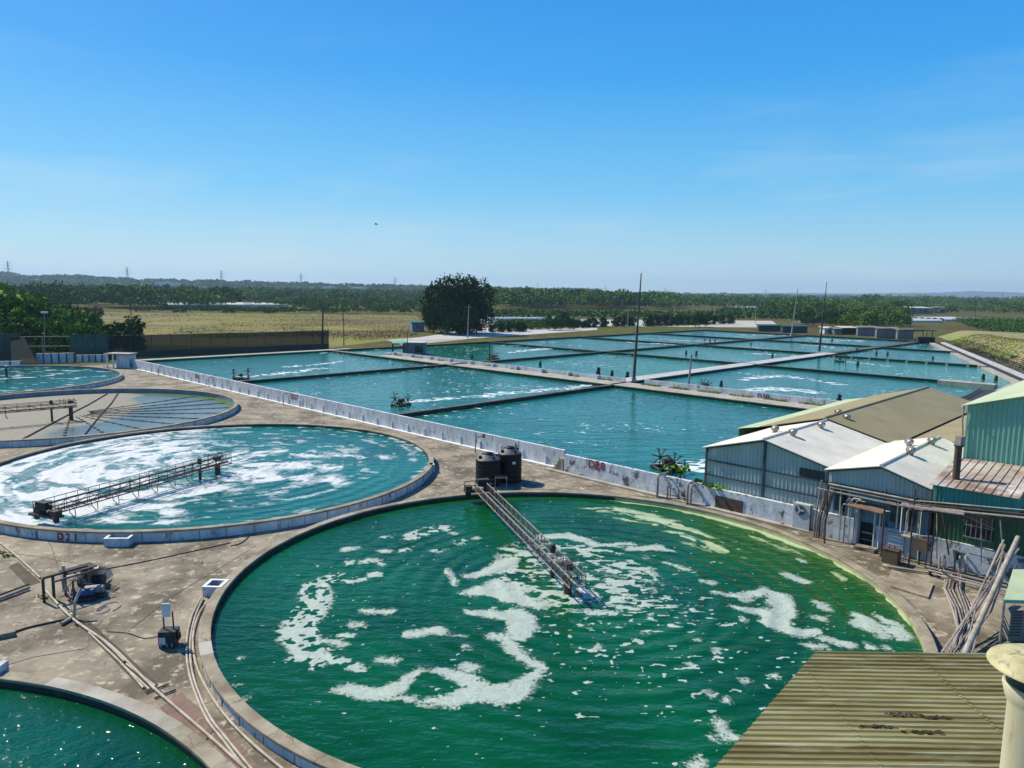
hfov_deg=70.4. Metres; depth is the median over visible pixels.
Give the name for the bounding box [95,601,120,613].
hose
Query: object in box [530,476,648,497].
ground joint
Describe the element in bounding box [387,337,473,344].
dirt track
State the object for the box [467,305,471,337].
utility pole
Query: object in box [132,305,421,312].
woodland
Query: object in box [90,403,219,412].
air pipe
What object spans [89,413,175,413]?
air pipe
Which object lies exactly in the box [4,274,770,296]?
hills
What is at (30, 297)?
tree
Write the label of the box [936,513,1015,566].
conduit pipes
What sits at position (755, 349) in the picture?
pond wall
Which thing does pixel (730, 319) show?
bush
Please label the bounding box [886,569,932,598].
concrete slab
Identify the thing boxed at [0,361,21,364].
wall
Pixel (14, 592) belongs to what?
pipe
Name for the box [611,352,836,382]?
walkway
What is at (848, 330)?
building
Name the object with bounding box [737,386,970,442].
corrugated shed
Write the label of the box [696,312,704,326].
shrub
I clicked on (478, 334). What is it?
farm road
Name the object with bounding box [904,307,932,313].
building
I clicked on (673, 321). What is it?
bush
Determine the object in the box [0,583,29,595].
pipe
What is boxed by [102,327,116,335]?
tree
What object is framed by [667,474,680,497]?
pipe hook
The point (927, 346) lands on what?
pond water
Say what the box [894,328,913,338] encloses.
building
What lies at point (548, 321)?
shrub
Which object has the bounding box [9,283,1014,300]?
woodland
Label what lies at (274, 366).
pond water
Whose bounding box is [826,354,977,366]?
pond wall
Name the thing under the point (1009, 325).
planted field
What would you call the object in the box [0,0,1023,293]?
sky
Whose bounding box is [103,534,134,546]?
valve box
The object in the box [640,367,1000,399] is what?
pond water
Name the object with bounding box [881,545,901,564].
metal box
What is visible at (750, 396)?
grass tufts
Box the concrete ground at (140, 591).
[0,351,1023,767]
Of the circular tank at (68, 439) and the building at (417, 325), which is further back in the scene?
the building at (417, 325)
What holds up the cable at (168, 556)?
on the concrete ground at (140, 591)
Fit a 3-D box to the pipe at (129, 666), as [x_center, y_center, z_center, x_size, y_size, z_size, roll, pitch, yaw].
[-15.059,11.778,29.387,2.611,0.099,0.106,7,9,39]
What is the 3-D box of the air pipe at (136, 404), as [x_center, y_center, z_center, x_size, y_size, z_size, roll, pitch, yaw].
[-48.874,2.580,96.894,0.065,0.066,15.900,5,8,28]
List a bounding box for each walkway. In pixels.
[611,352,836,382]
[826,341,921,354]
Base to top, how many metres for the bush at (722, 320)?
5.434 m
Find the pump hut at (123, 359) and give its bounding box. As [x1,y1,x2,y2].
[103,352,137,367]
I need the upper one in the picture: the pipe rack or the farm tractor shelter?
the farm tractor shelter
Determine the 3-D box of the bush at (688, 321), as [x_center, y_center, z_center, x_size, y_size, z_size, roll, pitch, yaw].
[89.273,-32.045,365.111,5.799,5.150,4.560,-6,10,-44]
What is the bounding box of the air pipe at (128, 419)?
[85,415,171,423]
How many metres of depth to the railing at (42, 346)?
150.41 m
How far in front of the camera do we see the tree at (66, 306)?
206.51 m
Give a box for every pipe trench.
[9,563,39,585]
[78,618,158,691]
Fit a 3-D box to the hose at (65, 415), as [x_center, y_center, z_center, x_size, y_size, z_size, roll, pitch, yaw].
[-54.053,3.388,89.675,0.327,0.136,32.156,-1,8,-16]
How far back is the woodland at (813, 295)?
4289.63 m
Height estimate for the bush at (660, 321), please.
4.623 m
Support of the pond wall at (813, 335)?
in the pond water at (731, 334)
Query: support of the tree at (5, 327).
on the terrain at (945, 327)
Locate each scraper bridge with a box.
[0,398,76,421]
[28,451,231,523]
[463,478,585,594]
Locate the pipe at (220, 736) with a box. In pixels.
[185,596,241,762]
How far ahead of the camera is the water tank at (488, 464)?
58.42 m
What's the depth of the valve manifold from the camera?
41.36 m
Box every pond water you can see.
[149,352,429,380]
[250,367,596,413]
[345,343,585,360]
[409,388,879,480]
[495,353,754,383]
[501,338,685,351]
[597,334,744,344]
[621,346,828,364]
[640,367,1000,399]
[664,331,793,339]
[710,340,884,354]
[767,336,923,347]
[772,357,1010,386]
[843,349,973,364]
[894,343,943,350]
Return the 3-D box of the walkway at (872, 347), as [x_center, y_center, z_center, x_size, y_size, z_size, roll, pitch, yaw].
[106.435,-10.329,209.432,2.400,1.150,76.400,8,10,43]
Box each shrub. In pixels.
[542,313,553,329]
[551,316,559,329]
[557,311,566,329]
[565,315,574,328]
[570,318,577,329]
[689,310,700,326]
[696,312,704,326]
[702,316,708,325]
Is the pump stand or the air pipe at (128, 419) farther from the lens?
the air pipe at (128, 419)
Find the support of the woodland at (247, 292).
on the hills
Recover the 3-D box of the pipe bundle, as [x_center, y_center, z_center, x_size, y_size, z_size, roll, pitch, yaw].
[21.779,10.035,33.912,1.357,3.518,13.049,8,10,42]
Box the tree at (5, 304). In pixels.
[0,290,18,320]
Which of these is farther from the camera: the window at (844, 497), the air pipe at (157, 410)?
the air pipe at (157, 410)
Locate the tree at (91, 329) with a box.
[79,321,102,334]
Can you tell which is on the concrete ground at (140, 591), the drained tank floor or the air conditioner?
the air conditioner
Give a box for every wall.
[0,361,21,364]
[35,353,74,363]
[75,354,108,361]
[131,359,565,467]
[138,348,350,361]
[240,364,446,382]
[330,350,443,364]
[336,330,703,350]
[395,384,613,416]
[447,364,810,410]
[450,335,806,364]
[487,341,598,351]
[544,454,823,535]
[580,336,684,344]
[606,351,740,363]
[648,333,748,339]
[694,344,815,353]
[704,330,935,342]
[754,364,937,381]
[757,339,884,347]
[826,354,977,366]
[885,347,952,352]
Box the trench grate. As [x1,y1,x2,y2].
[146,683,175,698]
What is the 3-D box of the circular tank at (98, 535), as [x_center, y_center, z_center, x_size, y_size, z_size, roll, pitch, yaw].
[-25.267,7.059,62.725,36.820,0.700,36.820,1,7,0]
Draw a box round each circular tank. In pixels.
[0,365,122,394]
[0,388,237,447]
[0,423,433,542]
[0,670,235,767]
[198,490,938,767]
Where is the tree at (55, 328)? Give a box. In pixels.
[37,316,73,352]
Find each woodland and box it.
[5,280,246,305]
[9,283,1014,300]
[16,284,1023,305]
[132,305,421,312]
[203,286,426,299]
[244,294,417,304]
[340,299,422,311]
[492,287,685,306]
[617,295,816,305]
[632,292,1008,298]
[758,297,915,313]
[791,309,842,324]
[834,305,913,326]
[850,294,1023,304]
[904,303,1023,312]
[978,300,1023,312]
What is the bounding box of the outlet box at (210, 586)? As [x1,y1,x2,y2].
[202,579,228,596]
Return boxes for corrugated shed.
[702,409,884,509]
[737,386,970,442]
[822,436,963,560]
[911,413,966,442]
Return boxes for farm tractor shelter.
[899,329,936,342]
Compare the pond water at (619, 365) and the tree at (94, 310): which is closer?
the pond water at (619, 365)
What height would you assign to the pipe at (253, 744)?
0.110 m
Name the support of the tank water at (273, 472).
in the circular tank at (98, 535)
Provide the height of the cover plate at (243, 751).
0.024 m
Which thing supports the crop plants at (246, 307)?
on the green field at (209, 310)
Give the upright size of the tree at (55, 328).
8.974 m
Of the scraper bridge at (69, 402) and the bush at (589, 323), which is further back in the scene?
the bush at (589, 323)
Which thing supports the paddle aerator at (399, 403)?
on the pond water at (431, 388)
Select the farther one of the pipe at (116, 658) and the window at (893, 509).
the window at (893, 509)
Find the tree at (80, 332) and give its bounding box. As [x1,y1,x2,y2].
[66,321,88,352]
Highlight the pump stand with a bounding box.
[41,562,112,618]
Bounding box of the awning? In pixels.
[998,569,1023,644]
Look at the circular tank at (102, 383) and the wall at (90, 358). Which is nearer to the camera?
the circular tank at (102, 383)
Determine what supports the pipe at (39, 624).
on the concrete ground at (140, 591)
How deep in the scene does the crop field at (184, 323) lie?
315.08 m
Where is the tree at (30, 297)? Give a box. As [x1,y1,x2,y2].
[19,291,54,307]
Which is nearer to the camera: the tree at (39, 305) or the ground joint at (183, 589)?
the ground joint at (183, 589)
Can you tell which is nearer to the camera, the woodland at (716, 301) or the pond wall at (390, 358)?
the pond wall at (390, 358)
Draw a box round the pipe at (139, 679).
[120,663,149,690]
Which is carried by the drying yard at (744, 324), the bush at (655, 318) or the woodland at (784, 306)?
the bush at (655, 318)
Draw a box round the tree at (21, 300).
[0,294,32,319]
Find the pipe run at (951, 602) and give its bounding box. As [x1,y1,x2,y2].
[943,573,974,652]
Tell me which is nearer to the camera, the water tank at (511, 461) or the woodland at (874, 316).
the water tank at (511, 461)
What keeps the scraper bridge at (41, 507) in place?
in the tank water at (273, 472)
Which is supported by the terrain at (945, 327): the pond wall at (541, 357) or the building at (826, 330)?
the building at (826, 330)
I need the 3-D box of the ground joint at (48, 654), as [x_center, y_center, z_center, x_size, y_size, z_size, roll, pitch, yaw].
[-19.905,11.577,30.836,3.043,0.021,0.290,-4,9,-33]
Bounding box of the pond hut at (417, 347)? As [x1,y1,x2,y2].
[388,341,431,355]
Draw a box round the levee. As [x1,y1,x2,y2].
[937,331,1023,368]
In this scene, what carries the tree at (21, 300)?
on the terrain at (945, 327)
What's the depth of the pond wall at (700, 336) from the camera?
247.73 m
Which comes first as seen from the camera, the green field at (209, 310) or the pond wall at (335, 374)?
the pond wall at (335, 374)
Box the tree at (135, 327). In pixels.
[100,315,145,335]
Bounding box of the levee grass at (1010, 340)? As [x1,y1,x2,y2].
[949,334,1023,369]
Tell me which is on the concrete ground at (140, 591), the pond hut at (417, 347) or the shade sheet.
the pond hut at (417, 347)
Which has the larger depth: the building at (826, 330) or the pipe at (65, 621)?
the building at (826, 330)
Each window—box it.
[415,346,422,352]
[799,468,824,480]
[835,490,847,511]
[889,501,900,522]
[903,507,915,525]
[963,513,993,542]
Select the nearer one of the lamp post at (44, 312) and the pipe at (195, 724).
the pipe at (195, 724)
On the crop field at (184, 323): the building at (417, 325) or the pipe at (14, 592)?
the building at (417, 325)
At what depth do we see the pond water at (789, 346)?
208.07 m
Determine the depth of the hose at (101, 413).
87.30 m
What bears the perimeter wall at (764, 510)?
on the concrete ground at (140, 591)
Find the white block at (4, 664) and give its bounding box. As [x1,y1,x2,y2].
[0,660,8,672]
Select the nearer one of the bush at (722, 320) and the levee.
the levee
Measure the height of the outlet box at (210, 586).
0.531 m
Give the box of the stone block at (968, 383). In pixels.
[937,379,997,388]
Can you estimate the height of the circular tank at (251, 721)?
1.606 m
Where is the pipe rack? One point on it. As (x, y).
(930, 507)
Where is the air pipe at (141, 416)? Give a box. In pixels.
[87,414,199,418]
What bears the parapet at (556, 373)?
on the pond wall at (541, 357)
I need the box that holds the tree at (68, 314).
[40,304,74,323]
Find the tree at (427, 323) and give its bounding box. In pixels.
[422,299,439,332]
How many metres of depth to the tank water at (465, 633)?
33.28 m
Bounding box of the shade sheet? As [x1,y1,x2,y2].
[10,336,38,364]
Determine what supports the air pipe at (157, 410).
on the drained tank floor
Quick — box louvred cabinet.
[886,530,912,557]
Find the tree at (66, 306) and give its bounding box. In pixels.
[53,300,78,315]
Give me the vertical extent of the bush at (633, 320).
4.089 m
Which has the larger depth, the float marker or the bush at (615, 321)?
the bush at (615, 321)
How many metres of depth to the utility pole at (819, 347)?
185.72 m
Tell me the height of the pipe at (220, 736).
0.110 m
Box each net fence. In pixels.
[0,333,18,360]
[69,334,108,354]
[108,330,328,357]
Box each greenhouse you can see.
[159,302,287,305]
[489,317,554,322]
[910,318,942,322]
[912,317,982,320]
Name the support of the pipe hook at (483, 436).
on the concrete ground at (140, 591)
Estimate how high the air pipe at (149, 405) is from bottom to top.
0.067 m
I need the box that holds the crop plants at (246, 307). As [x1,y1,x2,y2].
[155,305,293,311]
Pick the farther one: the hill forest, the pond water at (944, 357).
the hill forest
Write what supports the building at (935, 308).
on the terrain at (945, 327)
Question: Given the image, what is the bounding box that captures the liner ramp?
[960,388,997,400]
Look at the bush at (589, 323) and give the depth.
321.77 m
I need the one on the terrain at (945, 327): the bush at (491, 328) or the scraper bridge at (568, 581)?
the bush at (491, 328)
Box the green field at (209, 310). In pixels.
[147,304,297,311]
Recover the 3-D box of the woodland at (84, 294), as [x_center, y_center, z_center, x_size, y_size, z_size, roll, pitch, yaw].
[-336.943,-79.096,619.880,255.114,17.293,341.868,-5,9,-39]
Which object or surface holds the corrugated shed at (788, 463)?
on the concrete ground at (140, 591)
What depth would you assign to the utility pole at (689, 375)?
110.30 m
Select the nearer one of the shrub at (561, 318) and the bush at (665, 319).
the shrub at (561, 318)
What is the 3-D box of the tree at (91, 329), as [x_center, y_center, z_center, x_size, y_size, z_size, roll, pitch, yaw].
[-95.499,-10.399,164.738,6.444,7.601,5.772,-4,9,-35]
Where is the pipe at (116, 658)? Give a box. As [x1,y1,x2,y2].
[88,632,144,688]
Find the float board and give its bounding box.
[576,586,591,598]
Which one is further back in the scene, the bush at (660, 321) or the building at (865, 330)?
the bush at (660, 321)
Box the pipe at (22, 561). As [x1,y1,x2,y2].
[0,542,40,578]
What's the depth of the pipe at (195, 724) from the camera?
27.98 m
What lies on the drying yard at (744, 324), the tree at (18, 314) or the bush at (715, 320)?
the bush at (715, 320)
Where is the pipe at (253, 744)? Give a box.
[192,600,283,767]
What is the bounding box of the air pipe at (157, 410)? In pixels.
[99,407,228,412]
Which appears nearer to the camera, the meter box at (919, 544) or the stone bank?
the meter box at (919, 544)
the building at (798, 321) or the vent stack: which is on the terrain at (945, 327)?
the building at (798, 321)
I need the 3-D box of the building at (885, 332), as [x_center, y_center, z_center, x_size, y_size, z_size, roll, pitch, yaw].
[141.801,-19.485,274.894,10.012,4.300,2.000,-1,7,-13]
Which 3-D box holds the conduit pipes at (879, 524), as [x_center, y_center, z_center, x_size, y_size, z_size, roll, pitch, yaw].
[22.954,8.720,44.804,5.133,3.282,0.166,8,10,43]
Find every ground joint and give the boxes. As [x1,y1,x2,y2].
[1,551,108,569]
[9,648,84,664]
[46,540,72,612]
[129,546,255,630]
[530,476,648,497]
[854,555,938,631]
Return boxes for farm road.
[406,327,596,339]
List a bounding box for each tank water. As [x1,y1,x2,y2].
[0,367,119,392]
[0,426,428,529]
[0,687,201,767]
[211,496,922,767]
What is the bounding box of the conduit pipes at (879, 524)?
[839,498,921,559]
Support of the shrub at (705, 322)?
on the drying yard at (744, 324)
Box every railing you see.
[22,336,69,352]
[666,486,685,500]
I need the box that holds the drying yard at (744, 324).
[481,319,775,326]
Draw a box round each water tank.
[475,451,500,486]
[498,446,521,483]
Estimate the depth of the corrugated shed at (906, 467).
45.89 m
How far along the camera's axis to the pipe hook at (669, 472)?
56.07 m
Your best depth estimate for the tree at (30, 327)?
157.99 m
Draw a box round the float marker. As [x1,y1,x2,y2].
[4,365,7,377]
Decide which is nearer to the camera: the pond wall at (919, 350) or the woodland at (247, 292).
the pond wall at (919, 350)
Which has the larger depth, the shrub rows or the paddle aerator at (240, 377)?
the shrub rows
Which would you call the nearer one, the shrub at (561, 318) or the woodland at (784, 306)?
the shrub at (561, 318)
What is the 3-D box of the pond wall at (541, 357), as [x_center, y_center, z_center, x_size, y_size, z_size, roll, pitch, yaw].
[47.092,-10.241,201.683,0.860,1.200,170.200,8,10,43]
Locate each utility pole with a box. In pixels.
[322,309,323,330]
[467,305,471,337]
[631,273,641,381]
[688,354,691,383]
[790,288,797,335]
[818,283,826,351]
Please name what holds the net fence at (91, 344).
on the terrain at (945, 327)
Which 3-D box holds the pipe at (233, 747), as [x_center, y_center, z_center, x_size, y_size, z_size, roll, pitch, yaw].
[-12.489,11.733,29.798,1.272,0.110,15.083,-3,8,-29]
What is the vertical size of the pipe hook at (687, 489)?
1.780 m
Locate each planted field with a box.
[954,315,1023,332]
[954,320,1022,332]
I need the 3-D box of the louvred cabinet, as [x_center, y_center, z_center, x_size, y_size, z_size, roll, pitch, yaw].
[23.766,9.778,44.484,1.400,1.390,0.900,8,10,43]
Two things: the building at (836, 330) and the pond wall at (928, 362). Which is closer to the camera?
the pond wall at (928, 362)
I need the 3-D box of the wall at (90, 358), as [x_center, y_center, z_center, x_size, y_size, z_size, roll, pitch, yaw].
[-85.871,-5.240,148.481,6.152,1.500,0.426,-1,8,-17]
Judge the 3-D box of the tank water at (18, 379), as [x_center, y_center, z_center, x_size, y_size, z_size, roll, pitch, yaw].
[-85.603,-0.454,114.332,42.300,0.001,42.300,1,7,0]
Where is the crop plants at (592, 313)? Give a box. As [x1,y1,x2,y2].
[487,306,815,318]
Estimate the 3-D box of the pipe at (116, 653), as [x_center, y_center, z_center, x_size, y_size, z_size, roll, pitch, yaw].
[-17.560,11.445,31.618,3.629,0.089,0.131,7,10,42]
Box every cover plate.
[160,692,217,739]
[207,726,257,767]
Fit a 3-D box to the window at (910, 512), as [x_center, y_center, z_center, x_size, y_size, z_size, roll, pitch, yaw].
[24.194,7.960,44.125,0.600,1.300,0.050,8,10,43]
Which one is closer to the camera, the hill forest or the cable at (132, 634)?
the cable at (132, 634)
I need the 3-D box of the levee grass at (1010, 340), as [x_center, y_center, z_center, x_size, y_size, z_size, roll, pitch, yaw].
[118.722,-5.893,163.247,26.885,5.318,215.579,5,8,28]
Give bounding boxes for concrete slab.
[0,620,15,638]
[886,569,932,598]
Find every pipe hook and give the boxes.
[475,434,484,452]
[656,469,671,497]
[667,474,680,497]
[686,478,698,504]
[689,481,700,504]
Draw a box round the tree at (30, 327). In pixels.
[10,316,43,354]
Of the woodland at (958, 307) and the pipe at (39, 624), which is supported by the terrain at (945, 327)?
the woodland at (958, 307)
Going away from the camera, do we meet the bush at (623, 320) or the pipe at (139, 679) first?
the pipe at (139, 679)
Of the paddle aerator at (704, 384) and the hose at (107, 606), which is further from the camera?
the paddle aerator at (704, 384)
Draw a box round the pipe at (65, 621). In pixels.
[60,616,71,624]
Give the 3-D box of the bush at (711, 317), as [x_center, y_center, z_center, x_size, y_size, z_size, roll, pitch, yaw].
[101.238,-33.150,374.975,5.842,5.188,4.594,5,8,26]
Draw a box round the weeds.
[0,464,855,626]
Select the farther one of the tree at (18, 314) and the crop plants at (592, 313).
the crop plants at (592, 313)
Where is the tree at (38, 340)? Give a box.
[27,318,51,353]
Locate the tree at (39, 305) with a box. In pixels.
[26,296,65,321]
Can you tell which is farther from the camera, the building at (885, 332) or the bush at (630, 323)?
the bush at (630, 323)
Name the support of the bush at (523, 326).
on the terrain at (945, 327)
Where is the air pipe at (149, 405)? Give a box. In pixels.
[91,399,209,411]
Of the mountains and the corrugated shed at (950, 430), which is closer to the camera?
the corrugated shed at (950, 430)
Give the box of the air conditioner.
[792,501,813,530]
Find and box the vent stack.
[986,643,1023,767]
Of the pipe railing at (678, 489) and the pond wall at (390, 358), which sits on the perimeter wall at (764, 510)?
the pipe railing at (678, 489)
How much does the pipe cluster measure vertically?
3.916 m
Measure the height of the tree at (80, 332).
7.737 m
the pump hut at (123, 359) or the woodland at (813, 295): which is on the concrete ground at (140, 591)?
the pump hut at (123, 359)
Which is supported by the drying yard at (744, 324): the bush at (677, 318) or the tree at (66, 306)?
the bush at (677, 318)
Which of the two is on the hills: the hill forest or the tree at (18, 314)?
the hill forest
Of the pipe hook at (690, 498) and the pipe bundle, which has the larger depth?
the pipe hook at (690, 498)
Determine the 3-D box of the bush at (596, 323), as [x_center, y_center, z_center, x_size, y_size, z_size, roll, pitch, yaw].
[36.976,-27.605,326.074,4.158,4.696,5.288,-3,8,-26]
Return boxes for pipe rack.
[817,483,1023,567]
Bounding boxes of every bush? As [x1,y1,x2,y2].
[488,323,497,331]
[497,322,505,331]
[504,322,514,331]
[512,322,521,331]
[520,322,527,330]
[574,320,581,327]
[579,320,586,327]
[586,318,591,327]
[591,318,599,326]
[598,316,608,326]
[611,316,620,325]
[617,316,626,325]
[625,316,632,325]
[631,318,636,325]
[642,317,651,325]
[648,314,659,325]
[654,317,663,325]
[660,314,670,325]
[667,316,675,325]
[674,315,681,324]
[680,315,688,324]
[684,315,690,324]
[706,315,713,323]
[709,315,718,323]
[717,314,726,323]
[726,314,735,323]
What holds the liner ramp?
on the pond water at (822, 385)
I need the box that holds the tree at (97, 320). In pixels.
[81,310,105,326]
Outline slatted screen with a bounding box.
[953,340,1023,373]
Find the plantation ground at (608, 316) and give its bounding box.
[493,313,816,318]
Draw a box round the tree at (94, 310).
[74,306,103,328]
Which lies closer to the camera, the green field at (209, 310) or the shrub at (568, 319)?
the shrub at (568, 319)
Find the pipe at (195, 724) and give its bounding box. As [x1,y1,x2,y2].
[45,588,246,767]
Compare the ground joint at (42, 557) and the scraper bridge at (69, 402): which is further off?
the scraper bridge at (69, 402)
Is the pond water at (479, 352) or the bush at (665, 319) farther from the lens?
the bush at (665, 319)
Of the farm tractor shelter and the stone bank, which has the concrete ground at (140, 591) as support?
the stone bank
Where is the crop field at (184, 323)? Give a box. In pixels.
[101,312,424,346]
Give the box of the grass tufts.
[396,354,824,405]
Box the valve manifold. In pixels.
[887,550,1006,590]
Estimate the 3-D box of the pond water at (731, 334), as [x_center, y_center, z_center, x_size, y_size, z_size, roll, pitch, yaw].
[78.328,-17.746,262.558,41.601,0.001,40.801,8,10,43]
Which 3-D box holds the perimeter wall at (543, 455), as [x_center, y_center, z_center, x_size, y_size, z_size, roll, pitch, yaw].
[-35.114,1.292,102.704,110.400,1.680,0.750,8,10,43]
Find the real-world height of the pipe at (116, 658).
0.089 m
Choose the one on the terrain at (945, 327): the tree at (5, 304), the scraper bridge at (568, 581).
the tree at (5, 304)
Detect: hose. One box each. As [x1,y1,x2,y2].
[26,393,107,437]
[85,392,118,433]
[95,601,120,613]
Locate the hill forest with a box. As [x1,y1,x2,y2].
[0,271,603,290]
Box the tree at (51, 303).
[27,293,55,306]
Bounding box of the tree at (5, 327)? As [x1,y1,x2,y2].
[0,315,14,333]
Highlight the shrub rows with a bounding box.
[494,318,579,329]
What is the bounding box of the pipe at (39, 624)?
[0,618,66,638]
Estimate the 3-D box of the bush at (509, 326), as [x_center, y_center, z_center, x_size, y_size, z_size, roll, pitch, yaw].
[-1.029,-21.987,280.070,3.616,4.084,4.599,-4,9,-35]
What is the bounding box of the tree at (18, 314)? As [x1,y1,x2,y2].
[0,307,33,323]
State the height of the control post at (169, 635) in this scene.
1.930 m
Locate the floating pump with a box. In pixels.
[836,394,841,400]
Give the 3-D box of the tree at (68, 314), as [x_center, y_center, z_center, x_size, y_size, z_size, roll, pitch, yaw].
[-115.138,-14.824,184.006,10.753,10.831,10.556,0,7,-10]
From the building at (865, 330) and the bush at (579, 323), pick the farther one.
the bush at (579, 323)
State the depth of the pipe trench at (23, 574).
39.45 m
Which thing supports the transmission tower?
on the terrain at (945, 327)
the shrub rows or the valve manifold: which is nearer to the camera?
the valve manifold
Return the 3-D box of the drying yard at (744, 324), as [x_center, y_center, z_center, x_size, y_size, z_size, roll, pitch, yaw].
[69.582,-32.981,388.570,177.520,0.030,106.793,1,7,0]
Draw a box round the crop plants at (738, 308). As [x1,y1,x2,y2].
[704,303,818,317]
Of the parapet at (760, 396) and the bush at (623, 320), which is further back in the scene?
the bush at (623, 320)
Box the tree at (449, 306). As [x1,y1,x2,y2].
[415,272,497,333]
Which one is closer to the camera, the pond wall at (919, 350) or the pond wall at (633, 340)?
the pond wall at (919, 350)
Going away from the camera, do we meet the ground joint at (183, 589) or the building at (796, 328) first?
the ground joint at (183, 589)
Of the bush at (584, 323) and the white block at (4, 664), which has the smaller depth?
the white block at (4, 664)
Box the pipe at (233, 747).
[189,597,252,767]
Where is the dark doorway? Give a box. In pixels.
[859,521,872,545]
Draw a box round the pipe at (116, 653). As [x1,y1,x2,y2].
[100,639,124,661]
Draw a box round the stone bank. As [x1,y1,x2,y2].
[928,342,1023,389]
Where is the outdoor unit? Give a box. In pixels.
[1002,606,1023,640]
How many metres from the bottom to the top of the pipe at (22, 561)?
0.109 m
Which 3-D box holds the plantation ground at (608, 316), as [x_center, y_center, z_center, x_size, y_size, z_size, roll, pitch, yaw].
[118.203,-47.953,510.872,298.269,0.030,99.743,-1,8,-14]
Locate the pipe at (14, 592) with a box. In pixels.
[0,586,29,599]
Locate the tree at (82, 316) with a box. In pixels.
[66,310,91,327]
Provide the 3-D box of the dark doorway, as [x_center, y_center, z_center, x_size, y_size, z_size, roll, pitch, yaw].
[22.671,8.945,46.091,0.980,2.600,0.100,8,10,43]
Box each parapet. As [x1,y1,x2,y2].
[380,352,625,383]
[616,379,837,407]
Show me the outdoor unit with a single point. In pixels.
(1013, 626)
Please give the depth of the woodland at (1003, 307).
808.91 m
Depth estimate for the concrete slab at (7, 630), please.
32.63 m
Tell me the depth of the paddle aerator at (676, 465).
60.04 m
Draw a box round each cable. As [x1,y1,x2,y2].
[106,542,230,568]
[107,631,157,638]
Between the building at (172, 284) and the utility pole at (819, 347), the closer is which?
the utility pole at (819, 347)
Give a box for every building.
[154,281,180,287]
[350,287,366,289]
[409,320,423,331]
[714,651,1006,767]
[755,324,780,331]
[780,325,808,332]
[794,318,831,322]
[818,326,831,333]
[828,327,842,334]
[835,326,856,334]
[855,326,876,335]
[874,327,899,337]
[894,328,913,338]
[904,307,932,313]
[927,380,1023,581]
[930,306,946,312]
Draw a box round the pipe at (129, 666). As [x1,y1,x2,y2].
[125,663,155,686]
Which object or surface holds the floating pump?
on the pond water at (822, 385)
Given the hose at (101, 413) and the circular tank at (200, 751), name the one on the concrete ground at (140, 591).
the circular tank at (200, 751)
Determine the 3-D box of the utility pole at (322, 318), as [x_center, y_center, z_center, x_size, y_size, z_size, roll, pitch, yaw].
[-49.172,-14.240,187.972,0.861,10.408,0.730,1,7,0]
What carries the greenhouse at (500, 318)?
on the drying yard at (744, 324)
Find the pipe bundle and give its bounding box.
[940,535,1020,652]
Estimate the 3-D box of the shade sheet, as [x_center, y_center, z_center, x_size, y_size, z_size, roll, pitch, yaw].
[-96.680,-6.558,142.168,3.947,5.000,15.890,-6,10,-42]
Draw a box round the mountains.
[729,291,1023,297]
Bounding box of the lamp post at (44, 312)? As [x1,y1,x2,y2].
[41,311,47,364]
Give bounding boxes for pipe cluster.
[813,480,835,539]
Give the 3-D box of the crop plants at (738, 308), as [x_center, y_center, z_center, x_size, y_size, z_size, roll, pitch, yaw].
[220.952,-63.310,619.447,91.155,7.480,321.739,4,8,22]
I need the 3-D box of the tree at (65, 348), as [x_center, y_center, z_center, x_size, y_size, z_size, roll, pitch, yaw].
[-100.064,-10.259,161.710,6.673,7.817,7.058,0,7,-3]
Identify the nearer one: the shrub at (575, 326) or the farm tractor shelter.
the farm tractor shelter
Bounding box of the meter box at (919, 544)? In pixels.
[913,536,926,564]
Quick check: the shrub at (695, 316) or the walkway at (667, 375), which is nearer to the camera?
the walkway at (667, 375)
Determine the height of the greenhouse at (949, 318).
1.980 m
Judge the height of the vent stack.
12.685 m
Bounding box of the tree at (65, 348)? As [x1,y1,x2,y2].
[50,320,82,352]
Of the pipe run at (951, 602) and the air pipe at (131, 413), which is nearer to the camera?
the pipe run at (951, 602)
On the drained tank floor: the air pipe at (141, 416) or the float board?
the air pipe at (141, 416)
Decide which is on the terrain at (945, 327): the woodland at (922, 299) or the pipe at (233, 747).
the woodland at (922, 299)
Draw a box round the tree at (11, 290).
[0,282,29,304]
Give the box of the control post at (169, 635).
[158,603,180,648]
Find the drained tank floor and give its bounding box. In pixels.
[0,393,233,439]
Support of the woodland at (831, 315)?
on the terrain at (945, 327)
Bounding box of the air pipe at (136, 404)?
[87,397,188,411]
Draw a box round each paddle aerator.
[231,369,250,379]
[390,393,412,406]
[487,352,499,359]
[650,448,683,471]
[668,459,685,472]
[699,379,713,386]
[834,354,846,361]
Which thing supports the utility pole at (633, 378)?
on the walkway at (667, 375)
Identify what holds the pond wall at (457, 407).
in the pond water at (431, 388)
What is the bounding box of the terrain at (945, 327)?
[34,297,1023,365]
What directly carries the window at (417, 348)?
in the pond hut at (417, 347)
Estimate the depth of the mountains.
7798.65 m

